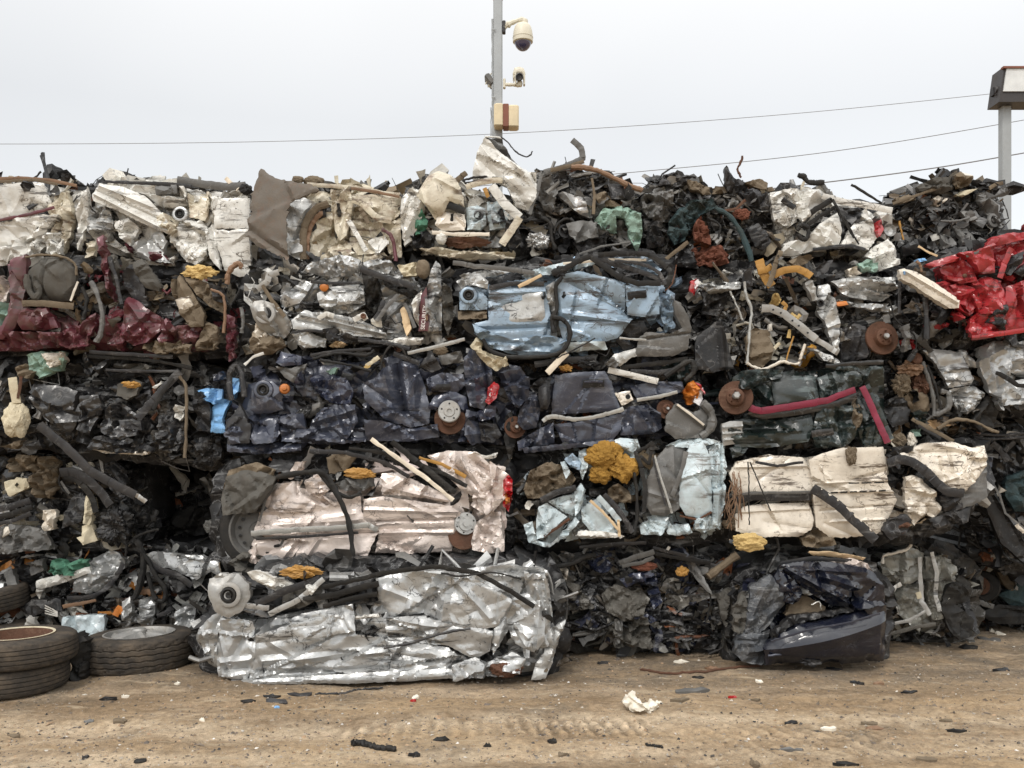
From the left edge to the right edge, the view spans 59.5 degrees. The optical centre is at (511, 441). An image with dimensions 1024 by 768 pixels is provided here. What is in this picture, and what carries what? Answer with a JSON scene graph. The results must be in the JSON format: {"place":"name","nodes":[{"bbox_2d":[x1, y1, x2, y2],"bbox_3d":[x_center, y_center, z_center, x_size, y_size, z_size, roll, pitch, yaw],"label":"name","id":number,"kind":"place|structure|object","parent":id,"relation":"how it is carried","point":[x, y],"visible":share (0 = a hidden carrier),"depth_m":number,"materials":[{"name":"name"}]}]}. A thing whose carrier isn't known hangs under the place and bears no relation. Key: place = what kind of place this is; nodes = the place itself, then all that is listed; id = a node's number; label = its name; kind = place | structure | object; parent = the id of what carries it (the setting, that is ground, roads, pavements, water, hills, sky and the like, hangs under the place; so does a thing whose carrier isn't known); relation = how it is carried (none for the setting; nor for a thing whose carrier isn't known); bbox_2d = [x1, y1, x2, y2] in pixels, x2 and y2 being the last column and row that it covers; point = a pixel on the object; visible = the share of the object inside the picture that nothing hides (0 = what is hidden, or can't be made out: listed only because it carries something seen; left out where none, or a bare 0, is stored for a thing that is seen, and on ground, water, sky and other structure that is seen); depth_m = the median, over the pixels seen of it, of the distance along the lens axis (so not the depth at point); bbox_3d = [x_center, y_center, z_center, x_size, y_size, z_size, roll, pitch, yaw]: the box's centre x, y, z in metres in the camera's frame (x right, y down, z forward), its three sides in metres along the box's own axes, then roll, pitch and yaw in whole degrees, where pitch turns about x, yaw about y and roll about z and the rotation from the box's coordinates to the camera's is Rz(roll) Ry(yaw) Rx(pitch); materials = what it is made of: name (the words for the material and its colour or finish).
{"place":"outdoors","nodes":[
{"label":"outdoors","id":0,"kind":"place"},
{"bbox_2d":[0,458,1023,767],"bbox_3d":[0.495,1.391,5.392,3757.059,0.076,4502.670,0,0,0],"label":"ground","id":1,"kind":"structure","parent":0,"point":[148,716],"depth_m":4.52,"materials":[{"name":"brown soil"}]},
{"bbox_2d":[0,616,25,626],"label":"tyre","id":2,"kind":"object","parent":1,"relation":"on","point":[18,622],"visible":0.12,"depth_m":5.96,"materials":[{"name":"rubber"}]},
{"bbox_2d":[0,581,30,612],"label":"tyre","id":3,"kind":"object","parent":2,"relation":"on","point":[15,596],"visible":0.89,"depth_m":5.92,"materials":[{"name":"rubber"}]},
{"bbox_2d":[7,733,19,737],"bbox_3d":[-2.389,1.412,4.295,0.065,0.026,0.026,0,0,17],"label":"dirt clod","id":4,"kind":"object","parent":1,"relation":"on","point":[16,735],"visible":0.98,"depth_m":4.29,"materials":[{"name":"beige soil"}]},
{"bbox_2d":[0,660,69,699],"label":"tyre","id":5,"kind":"object","parent":1,"relation":"on","point":[20,684],"visible":0.62,"depth_m":4.88,"materials":[{"name":"rubber"}]},
{"bbox_2d":[0,624,78,672],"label":"tyre","id":6,"kind":"object","parent":5,"relation":"on","point":[25,647],"visible":1,"depth_m":4.92,"materials":[{"name":"rubber"}]},
{"bbox_2d":[69,630,93,681],"bbox_3d":[-2.530,1.278,5.270,0.115,0.327,0.188,0,0,0],"label":"rubber flap","id":7,"kind":"object","parent":1,"relation":"on","point":[80,664],"visible":0.66,"depth_m":5.22,"materials":[{"name":"black rubber"}]},
{"bbox_2d":[84,719,93,722],"bbox_3d":[-2.130,1.410,4.517,0.050,0.028,0.030,0,0,0],"label":"glass shard","id":8,"kind":"object","parent":1,"relation":"on","point":[89,721],"visible":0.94,"depth_m":4.51,"materials":[{"name":"grey glass"}]},
{"bbox_2d":[99,696,116,700],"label":"plastic offcut","id":9,"kind":"object","parent":1,"relation":"on","point":[107,698],"visible":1,"depth_m":4.86,"materials":[{"name":"black plastic"}]},
{"bbox_2d":[113,718,126,723],"bbox_3d":[-1.964,1.398,4.485,0.071,0.030,0.046,0,0,0],"label":"dirt clod","id":10,"kind":"object","parent":1,"relation":"on","point":[119,720],"visible":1,"depth_m":4.47,"materials":[{"name":"beige soil"}]},
{"bbox_2d":[0,528,246,635],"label":"crushed car","id":11,"kind":"object","parent":1,"relation":"on","point":[157,581],"visible":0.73,"depth_m":6.02,"materials":[{"name":"white paint"}]},
{"bbox_2d":[0,450,178,560],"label":"crushed car","id":12,"kind":"object","parent":11,"relation":"on","point":[51,501],"visible":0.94,"depth_m":5.96,"materials":[{"name":"black paint"}]},
{"bbox_2d":[0,350,240,503],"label":"crushed car","id":13,"kind":"object","parent":12,"relation":"on","point":[168,411],"visible":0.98,"depth_m":5.70,"materials":[{"name":"black paint"}]},
{"bbox_2d":[0,235,244,367],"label":"crushed car","id":14,"kind":"object","parent":13,"relation":"on","point":[77,306],"visible":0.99,"depth_m":5.63,"materials":[{"name":"red paint"}]},
{"bbox_2d":[0,152,94,266],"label":"crushed car","id":15,"kind":"object","parent":14,"relation":"on","point":[48,213],"visible":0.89,"depth_m":5.80,"materials":[{"name":"white paint"}]},
{"bbox_2d":[74,168,281,276],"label":"crushed car","id":16,"kind":"object","parent":14,"relation":"on","point":[159,220],"visible":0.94,"depth_m":5.80,"materials":[{"name":"white paint"}]},
{"bbox_2d":[162,465,216,542],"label":"crushed car","id":17,"kind":"object","parent":11,"relation":"on","point":[193,487],"visible":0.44,"depth_m":6.66,"materials":[{"name":"black metal"}]},
{"bbox_2d":[134,758,146,763],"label":"rubber offcut","id":18,"kind":"object","parent":1,"relation":"on","point":[139,760],"visible":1,"depth_m":3.86,"materials":[{"name":"black rubber"}]},
{"bbox_2d":[88,624,194,675],"bbox_3d":[-2.304,1.274,5.542,0.653,0.245,0.653,0,0,0],"label":"tyre","id":19,"kind":"object","parent":1,"relation":"on","point":[135,650],"visible":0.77,"depth_m":5.30,"materials":[{"name":"rubber"}]},
{"bbox_2d":[240,699,255,703],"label":"rubber offcut","id":20,"kind":"object","parent":1,"relation":"on","point":[247,701],"visible":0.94,"depth_m":4.77,"materials":[{"name":"black rubber"}]},
{"bbox_2d":[263,693,280,697],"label":"plastic offcut","id":21,"kind":"object","parent":1,"relation":"on","point":[272,695],"visible":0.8,"depth_m":4.88,"materials":[{"name":"black plastic"}]},
{"bbox_2d":[266,698,287,704],"bbox_3d":[-1.253,1.383,4.777,0.126,0.033,0.041,0,0,7],"label":"metal offcut","id":22,"kind":"object","parent":1,"relation":"on","point":[280,701],"visible":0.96,"depth_m":4.77,"materials":[{"name":"grey metal"}]},
{"bbox_2d":[287,692,311,696],"bbox_3d":[-1.173,1.393,4.929,0.148,0.030,0.043,0,0,9],"label":"metal offcut","id":23,"kind":"object","parent":1,"relation":"on","point":[295,694],"visible":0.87,"depth_m":4.92,"materials":[{"name":"grey metal"}]},
{"bbox_2d":[315,687,382,694],"bbox_3d":[-0.906,1.393,5.005,0.380,0.027,0.035,0,0,-21],"label":"trim offcut","id":24,"kind":"object","parent":1,"relation":"on","point":[352,690],"depth_m":4.99,"materials":[{"name":"black rubber"}]},
{"bbox_2d":[350,739,396,751],"bbox_3d":[-0.624,1.373,4.045,0.231,0.042,0.043,0,0,19],"label":"rubber hose piece","id":25,"kind":"object","parent":1,"relation":"on","point":[370,745],"visible":1,"depth_m":4.04,"materials":[{"name":"black rubber"}]},
{"bbox_2d":[188,536,587,684],"bbox_3d":[-0.759,1.068,5.835,2.431,0.907,1.556,0,0,0],"label":"crushed car","id":26,"kind":"object","parent":1,"relation":"on","point":[340,616],"visible":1,"depth_m":5.16,"materials":[{"name":"silver metal"}]},
{"bbox_2d":[204,437,519,573],"bbox_3d":[-0.961,0.414,6.148,2.025,0.881,1.604,0,0,0],"label":"crushed car","id":27,"kind":"object","parent":26,"relation":"on","point":[377,497],"visible":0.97,"depth_m":5.50,"materials":[{"name":"beige paint"}]},
{"bbox_2d":[220,337,537,456],"bbox_3d":[-0.851,-0.281,6.266,2.140,0.862,1.571,0,0,0],"label":"crushed car","id":28,"kind":"object","parent":27,"relation":"on","point":[286,400],"visible":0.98,"depth_m":5.57,"materials":[{"name":"blue metal"}]},
{"bbox_2d":[236,235,463,361],"bbox_3d":[-1.054,-0.889,6.293,1.553,0.902,1.584,0,0,0],"label":"crushed car","id":29,"kind":"object","parent":28,"relation":"on","point":[338,301],"visible":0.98,"depth_m":5.61,"materials":[{"name":"silver metal"}]},
{"bbox_2d":[246,169,318,259],"bbox_3d":[-1.455,-1.445,5.682,0.491,0.610,0.093,0,0,14],"label":"rusty sheet","id":30,"kind":"object","parent":29,"relation":"on","point":[273,198],"visible":1,"depth_m":5.68,"materials":[{"name":"beige metal"}]},
{"bbox_2d":[286,175,412,262],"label":"crushed car","id":31,"kind":"object","parent":29,"relation":"on","point":[328,217],"visible":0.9,"depth_m":5.79,"materials":[{"name":"beige paint"}]},
{"bbox_2d":[408,751,419,756],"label":"plastic offcut","id":32,"kind":"object","parent":1,"relation":"on","point":[416,754],"visible":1,"depth_m":3.94,"materials":[{"name":"black plastic"}]},
{"bbox_2d":[433,736,449,741],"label":"plastic offcut","id":33,"kind":"object","parent":1,"relation":"on","point":[443,739],"visible":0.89,"depth_m":4.13,"materials":[{"name":"black plastic"}]},
{"bbox_2d":[490,0,502,192],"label":"camera pole","id":34,"kind":"object","parent":1,"relation":"on","point":[497,57],"visible":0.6,"depth_m":8.95,"materials":[{"name":"metal"}]},
{"bbox_2d":[484,73,492,88],"bbox_3d":[-0.223,-3.639,9.040,0.106,0.152,0.154,0,0,0],"label":"bullet camera","id":35,"kind":"object","parent":34,"relation":"attached to","point":[488,79],"visible":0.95,"depth_m":8.97,"materials":[{"name":"grey plastic"}]},
{"bbox_2d":[494,103,518,130],"bbox_3d":[-0.056,-3.221,8.898,0.246,0.234,0.146,0,0,0],"label":"junction box","id":36,"kind":"object","parent":34,"relation":"attached to","point":[506,117],"visible":1,"depth_m":8.83,"materials":[{"name":"beige plastic"}]},
{"bbox_2d":[503,67,524,88],"bbox_3d":[0.022,-3.641,9.016,0.224,0.207,0.266,0,0,0],"label":"turret camera","id":37,"kind":"object","parent":34,"relation":"attached to","point":[518,74],"visible":1,"depth_m":8.94,"materials":[{"name":"beige plastic"}]},
{"bbox_2d":[502,17,532,51],"bbox_3d":[0.058,-4.080,8.970,0.308,0.341,0.206,0,0,0],"label":"dome camera","id":38,"kind":"object","parent":34,"relation":"attached to","point":[522,37],"visible":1,"depth_m":8.92,"materials":[{"name":"beige plastic"}]},
{"bbox_2d":[515,39,530,51],"bbox_3d":[0.109,-3.954,8.970,0.169,0.088,0.169,0,0,0],"label":"dome window","id":39,"kind":"structure","parent":38,"relation":"in","point":[522,45],"depth_m":8.92,"materials":[{"name":"black plastic"}]},
{"bbox_2d":[547,737,556,743],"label":"rubber offcut","id":40,"kind":"object","parent":1,"relation":"on","point":[552,741],"visible":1,"depth_m":4.08,"materials":[{"name":"black rubber"}]},
{"bbox_2d":[558,751,568,756],"bbox_3d":[0.228,1.378,3.948,0.050,0.028,0.027,0,0,0],"label":"dirt clod","id":41,"kind":"object","parent":1,"relation":"on","point":[560,754],"visible":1,"depth_m":3.94,"materials":[{"name":"beige soil"}]},
{"bbox_2d":[597,661,609,664],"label":"metal offcut","id":42,"kind":"object","parent":1,"relation":"on","point":[603,662],"visible":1,"depth_m":5.58,"materials":[{"name":"grey metal"}]},
{"bbox_2d":[622,690,658,712],"bbox_3d":[0.658,1.343,4.596,0.190,0.127,0.134,0,0,0],"label":"crumpled wrapper","id":43,"kind":"object","parent":1,"relation":"on","point":[632,701],"visible":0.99,"depth_m":4.56,"materials":[{"name":"white paper"}]},
{"bbox_2d":[548,541,742,656],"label":"crushed car","id":44,"kind":"object","parent":1,"relation":"on","point":[643,599],"visible":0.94,"depth_m":5.72,"materials":[{"name":"blue paint"}]},
{"bbox_2d":[511,433,744,554],"bbox_3d":[0.685,0.339,6.206,1.592,0.870,1.600,0,0,0],"label":"crushed car","id":45,"kind":"object","parent":44,"relation":"on","point":[662,493],"visible":0.98,"depth_m":5.51,"materials":[{"name":"blue paint"}]},
{"bbox_2d":[499,348,718,460],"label":"crushed car","id":46,"kind":"object","parent":45,"relation":"on","point":[586,400],"visible":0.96,"depth_m":5.55,"materials":[{"name":"blue metal"}]},
{"bbox_2d":[452,246,691,373],"bbox_3d":[0.381,-0.815,6.224,1.562,0.892,1.569,0,0,0],"label":"crushed car","id":47,"kind":"object","parent":46,"relation":"on","point":[612,302],"visible":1,"depth_m":5.53,"materials":[{"name":"blue paint"}]},
{"bbox_2d":[392,136,547,269],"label":"crushed car","id":48,"kind":"object","parent":47,"relation":"on","point":[447,219],"visible":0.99,"depth_m":5.73,"materials":[{"name":"white paint"}]},
{"bbox_2d":[519,138,651,261],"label":"crushed car","id":49,"kind":"object","parent":47,"relation":"on","point":[577,208],"visible":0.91,"depth_m":5.81,"materials":[{"name":"grey metal"}]},
{"bbox_2d":[645,743,663,748],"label":"rubber offcut","id":50,"kind":"object","parent":1,"relation":"on","point":[654,745],"visible":1,"depth_m":4.06,"materials":[{"name":"black rubber"}]},
{"bbox_2d":[670,697,689,702],"bbox_3d":[0.893,1.374,4.767,0.108,0.030,0.039,0,0,0],"label":"metal offcut","id":51,"kind":"object","parent":1,"relation":"on","point":[681,700],"visible":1,"depth_m":4.76,"materials":[{"name":"beige metal"}]},
{"bbox_2d":[673,659,688,662],"bbox_3d":[1.061,1.376,5.603,0.103,0.030,0.045,0,0,0],"label":"paper scrap","id":52,"kind":"object","parent":1,"relation":"on","point":[679,661],"visible":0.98,"depth_m":5.60,"materials":[{"name":"white paper"}]},
{"bbox_2d":[675,687,709,693],"bbox_3d":[0.999,1.374,4.951,0.208,0.034,0.047,0,0,-11],"label":"metal offcut","id":53,"kind":"object","parent":1,"relation":"on","point":[692,690],"visible":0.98,"depth_m":4.94,"materials":[{"name":"grey metal"}]},
{"bbox_2d":[682,654,703,656],"bbox_3d":[1.167,1.374,5.744,0.149,0.023,0.052,0,0,-7],"label":"wooden stick","id":54,"kind":"object","parent":1,"relation":"on","point":[698,655],"visible":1,"depth_m":5.74,"materials":[{"name":"beige wood"}]},
{"bbox_2d":[640,664,761,674],"bbox_3d":[1.162,1.376,5.413,0.772,0.031,0.115,0,0,-7],"label":"steel rebar","id":55,"kind":"object","parent":1,"relation":"on","point":[698,671],"visible":0.98,"depth_m":5.37,"materials":[{"name":"metal"}]},
{"bbox_2d":[705,666,717,669],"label":"plastic offcut","id":56,"kind":"object","parent":1,"relation":"on","point":[709,667],"visible":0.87,"depth_m":5.44,"materials":[{"name":"orange plastic"}]},
{"bbox_2d":[707,654,718,657],"bbox_3d":[1.335,1.373,5.780,0.232,0.027,0.026,0,0,-42],"label":"wooden stick","id":57,"kind":"object","parent":1,"relation":"on","point":[714,655],"visible":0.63,"depth_m":5.73,"materials":[{"name":"beige wood"}]},
{"bbox_2d":[750,759,759,767],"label":"dirt clod","id":58,"kind":"object","parent":1,"relation":"on","point":[754,764],"visible":1,"depth_m":3.83,"materials":[{"name":"beige soil"}]},
{"bbox_2d":[770,746,803,751],"bbox_3d":[1.245,1.398,4.056,0.148,0.030,0.035,0,0,12],"label":"metal offcut","id":59,"kind":"object","parent":1,"relation":"on","point":[789,749],"visible":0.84,"depth_m":4.04,"materials":[{"name":"grey metal"}]},
{"bbox_2d":[784,720,797,724],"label":"plastic offcut","id":60,"kind":"object","parent":1,"relation":"on","point":[791,721],"visible":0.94,"depth_m":4.41,"materials":[{"name":"black plastic"}]},
{"bbox_2d":[697,536,897,667],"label":"crushed car","id":61,"kind":"object","parent":1,"relation":"on","point":[813,607],"visible":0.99,"depth_m":5.39,"materials":[{"name":"blue paint"}]},
{"bbox_2d":[820,726,835,730],"bbox_3d":[1.517,1.379,4.292,0.075,0.028,0.040,0,0,0],"label":"paper scrap","id":62,"kind":"object","parent":1,"relation":"on","point":[827,728],"visible":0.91,"depth_m":4.28,"materials":[{"name":"white paper"}]},
{"bbox_2d":[824,667,842,670],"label":"plastic offcut","id":63,"kind":"object","parent":1,"relation":"on","point":[833,668],"visible":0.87,"depth_m":5.42,"materials":[{"name":"black plastic"}]},
{"bbox_2d":[832,761,858,765],"bbox_3d":[1.435,1.386,3.853,0.115,0.028,0.034,0,0,0],"label":"rubber offcut","id":64,"kind":"object","parent":1,"relation":"on","point":[842,763],"visible":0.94,"depth_m":3.85,"materials":[{"name":"black rubber"}]},
{"bbox_2d":[850,680,863,684],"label":"plastic offcut","id":65,"kind":"object","parent":1,"relation":"on","point":[857,682],"visible":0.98,"depth_m":5.10,"materials":[{"name":"black plastic"}]},
{"bbox_2d":[861,721,877,725],"bbox_3d":[1.757,1.385,4.402,0.085,0.026,0.028,0,0,0],"label":"wood chip","id":66,"kind":"object","parent":1,"relation":"on","point":[871,723],"visible":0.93,"depth_m":4.40,"materials":[{"name":"beige wood"}]},
{"bbox_2d":[866,725,883,729],"bbox_3d":[1.773,1.387,4.324,0.124,0.035,0.050,0,0,0],"label":"wood chip","id":67,"kind":"object","parent":1,"relation":"on","point":[875,727],"visible":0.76,"depth_m":4.32,"materials":[{"name":"wood"}]},
{"bbox_2d":[873,681,883,685],"bbox_3d":[2.080,1.372,5.084,0.059,0.027,0.025,0,0,15],"label":"wood chip","id":68,"kind":"object","parent":1,"relation":"on","point":[879,683],"visible":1,"depth_m":5.07,"materials":[{"name":"beige wood"}]},
{"bbox_2d":[798,529,990,646],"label":"crushed car","id":69,"kind":"object","parent":1,"relation":"on","point":[937,584],"visible":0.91,"depth_m":5.92,"materials":[{"name":"grey paint"}]},
{"bbox_2d":[725,425,998,548],"bbox_3d":[2.227,0.290,6.203,1.772,0.798,1.582,0,0,0],"label":"crushed car","id":70,"kind":"object","parent":69,"relation":"on","point":[857,494],"visible":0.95,"depth_m":5.51,"materials":[{"name":"white paint"}]},
{"bbox_2d":[732,532,766,551],"bbox_3d":[1.448,0.612,5.449,0.209,0.119,0.096,0,0,0],"label":"foam chunk","id":71,"kind":"object","parent":70,"relation":"on","point":[749,542],"visible":1,"depth_m":5.42,"materials":[{"name":"yellow plastic"}]},
{"bbox_2d":[704,359,895,458],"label":"crushed car","id":72,"kind":"object","parent":70,"relation":"on","point":[780,410],"visible":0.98,"depth_m":5.53,"materials":[{"name":"green paint"}]},
{"bbox_2d":[673,248,916,380],"bbox_3d":[1.792,-0.774,6.284,1.700,0.940,1.575,0,0,0],"label":"crushed car","id":73,"kind":"object","parent":72,"relation":"on","point":[777,310],"visible":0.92,"depth_m":5.63,"materials":[{"name":"black metal"}]},
{"bbox_2d":[634,156,780,277],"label":"crushed car","id":74,"kind":"object","parent":73,"relation":"on","point":[692,222],"visible":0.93,"depth_m":5.82,"materials":[{"name":"black metal"}]},
{"bbox_2d":[752,173,904,271],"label":"crushed car","id":75,"kind":"object","parent":73,"relation":"on","point":[819,221],"visible":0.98,"depth_m":5.74,"materials":[{"name":"white paint"}]},
{"bbox_2d":[879,348,998,446],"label":"crushed car","id":76,"kind":"object","parent":70,"relation":"on","point":[938,393],"visible":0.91,"depth_m":5.67,"materials":[{"name":"silver metal"}]},
{"bbox_2d":[880,224,1023,361],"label":"crushed car","id":77,"kind":"object","parent":76,"relation":"on","point":[969,296],"visible":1,"depth_m":5.48,"materials":[{"name":"red paint"}]},
{"bbox_2d":[852,168,1023,266],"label":"crushed car","id":78,"kind":"object","parent":77,"relation":"on","point":[942,209],"visible":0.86,"depth_m":5.84,"materials":[{"name":"grey metal"}]},
{"bbox_2d":[900,690,916,693],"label":"plastic offcut","id":79,"kind":"object","parent":1,"relation":"on","point":[908,692],"visible":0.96,"depth_m":4.91,"materials":[{"name":"black plastic"}]},
{"bbox_2d":[916,756,937,762],"bbox_3d":[1.794,1.376,3.876,0.087,0.027,0.033,0,0,20],"label":"wood chip","id":80,"kind":"object","parent":1,"relation":"on","point":[927,759],"visible":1,"depth_m":3.87,"materials":[{"name":"beige wood"}]},
{"bbox_2d":[939,718,952,721],"bbox_3d":[2.156,1.387,4.453,0.067,0.027,0.029,0,0,0],"label":"dirt clod","id":81,"kind":"object","parent":1,"relation":"on","point":[945,720],"visible":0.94,"depth_m":4.44,"materials":[{"name":"beige soil"}]},
{"bbox_2d":[947,728,966,732],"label":"wire offcut","id":82,"kind":"object","parent":1,"relation":"on","point":[953,730],"visible":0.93,"depth_m":4.27,"materials":[{"name":"black rubber"}]},
{"bbox_2d":[959,644,977,649],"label":"rubber offcut","id":83,"kind":"object","parent":1,"relation":"on","point":[966,646],"visible":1,"depth_m":5.99,"materials":[{"name":"black rubber"}]},
{"bbox_2d":[977,636,1000,641],"bbox_3d":[3.338,1.383,6.269,0.147,0.031,0.079,0,0,30],"label":"metal offcut","id":84,"kind":"object","parent":1,"relation":"on","point":[991,639],"visible":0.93,"depth_m":6.25,"materials":[{"name":"grey metal"}]},
{"bbox_2d":[976,563,1023,630],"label":"crushed car","id":85,"kind":"object","parent":1,"relation":"on","point":[1002,595],"visible":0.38,"depth_m":6.40,"materials":[{"name":"black metal"}]},
{"bbox_2d":[930,418,1023,585],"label":"crushed car","id":86,"kind":"object","parent":85,"relation":"on","point":[991,536],"visible":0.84,"depth_m":6.06,"materials":[{"name":"black paint"}]},
{"bbox_2d":[969,339,1023,419],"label":"crushed car","id":87,"kind":"object","parent":86,"relation":"on","point":[1000,368],"visible":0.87,"depth_m":5.61,"materials":[{"name":"silver metal"}]},
{"bbox_2d":[995,631,1005,634],"bbox_3d":[3.485,1.373,6.406,0.055,0.031,0.093,0,0,0],"label":"paper scrap","id":88,"kind":"object","parent":1,"relation":"on","point":[998,633],"visible":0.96,"depth_m":6.39,"materials":[{"name":"white paper"}]},
{"bbox_2d":[992,667,1009,671],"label":"plastic offcut","id":89,"kind":"object","parent":1,"relation":"on","point":[1000,669],"visible":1,"depth_m":5.41,"materials":[{"name":"grey plastic"}]},
{"bbox_2d":[998,106,1010,228],"bbox_3d":[4.950,-1.041,9.000,0.090,4.861,0.090,0,0,0],"label":"lamp post","id":90,"kind":"object","parent":1,"relation":"on","point":[1004,142],"depth_m":8.96,"materials":[{"name":"metal"}]},
{"bbox_2d":[987,66,1023,109],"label":"floodlight","id":91,"kind":"object","parent":90,"relation":"attached to","point":[1007,86],"visible":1,"depth_m":8.85,"materials":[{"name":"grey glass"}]},
{"bbox_2d":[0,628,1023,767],"bbox_3d":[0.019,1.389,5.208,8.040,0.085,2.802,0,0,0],"label":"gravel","id":92,"kind":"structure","parent":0,"point":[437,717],"depth_m":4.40,"materials":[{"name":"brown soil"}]},
{"bbox_2d":[0,0,1023,229],"label":"sky","id":93,"kind":"structure","parent":0,"point":[175,75],"materials":[{"name":"white"}]},
{"bbox_2d":[83,94,987,143],"bbox_3d":[0.000,-8.974,24.000,37.715,2.019,0.015,0,0,0],"label":"overhead wire","id":94,"kind":"object","parent":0,"point":[520,132],"visible":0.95,"depth_m":24.00,"materials":[{"name":"grey metal"}]},
{"bbox_2d":[481,120,1022,185],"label":"overhead wire","id":95,"kind":"object","parent":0,"point":[802,155],"visible":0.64,"depth_m":23.99,"materials":[{"name":"grey metal"}]},
{"bbox_2d":[773,152,1023,188],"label":"overhead wire","id":96,"kind":"object","parent":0,"point":[913,170],"visible":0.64,"depth_m":23.99,"materials":[{"name":"grey metal"}]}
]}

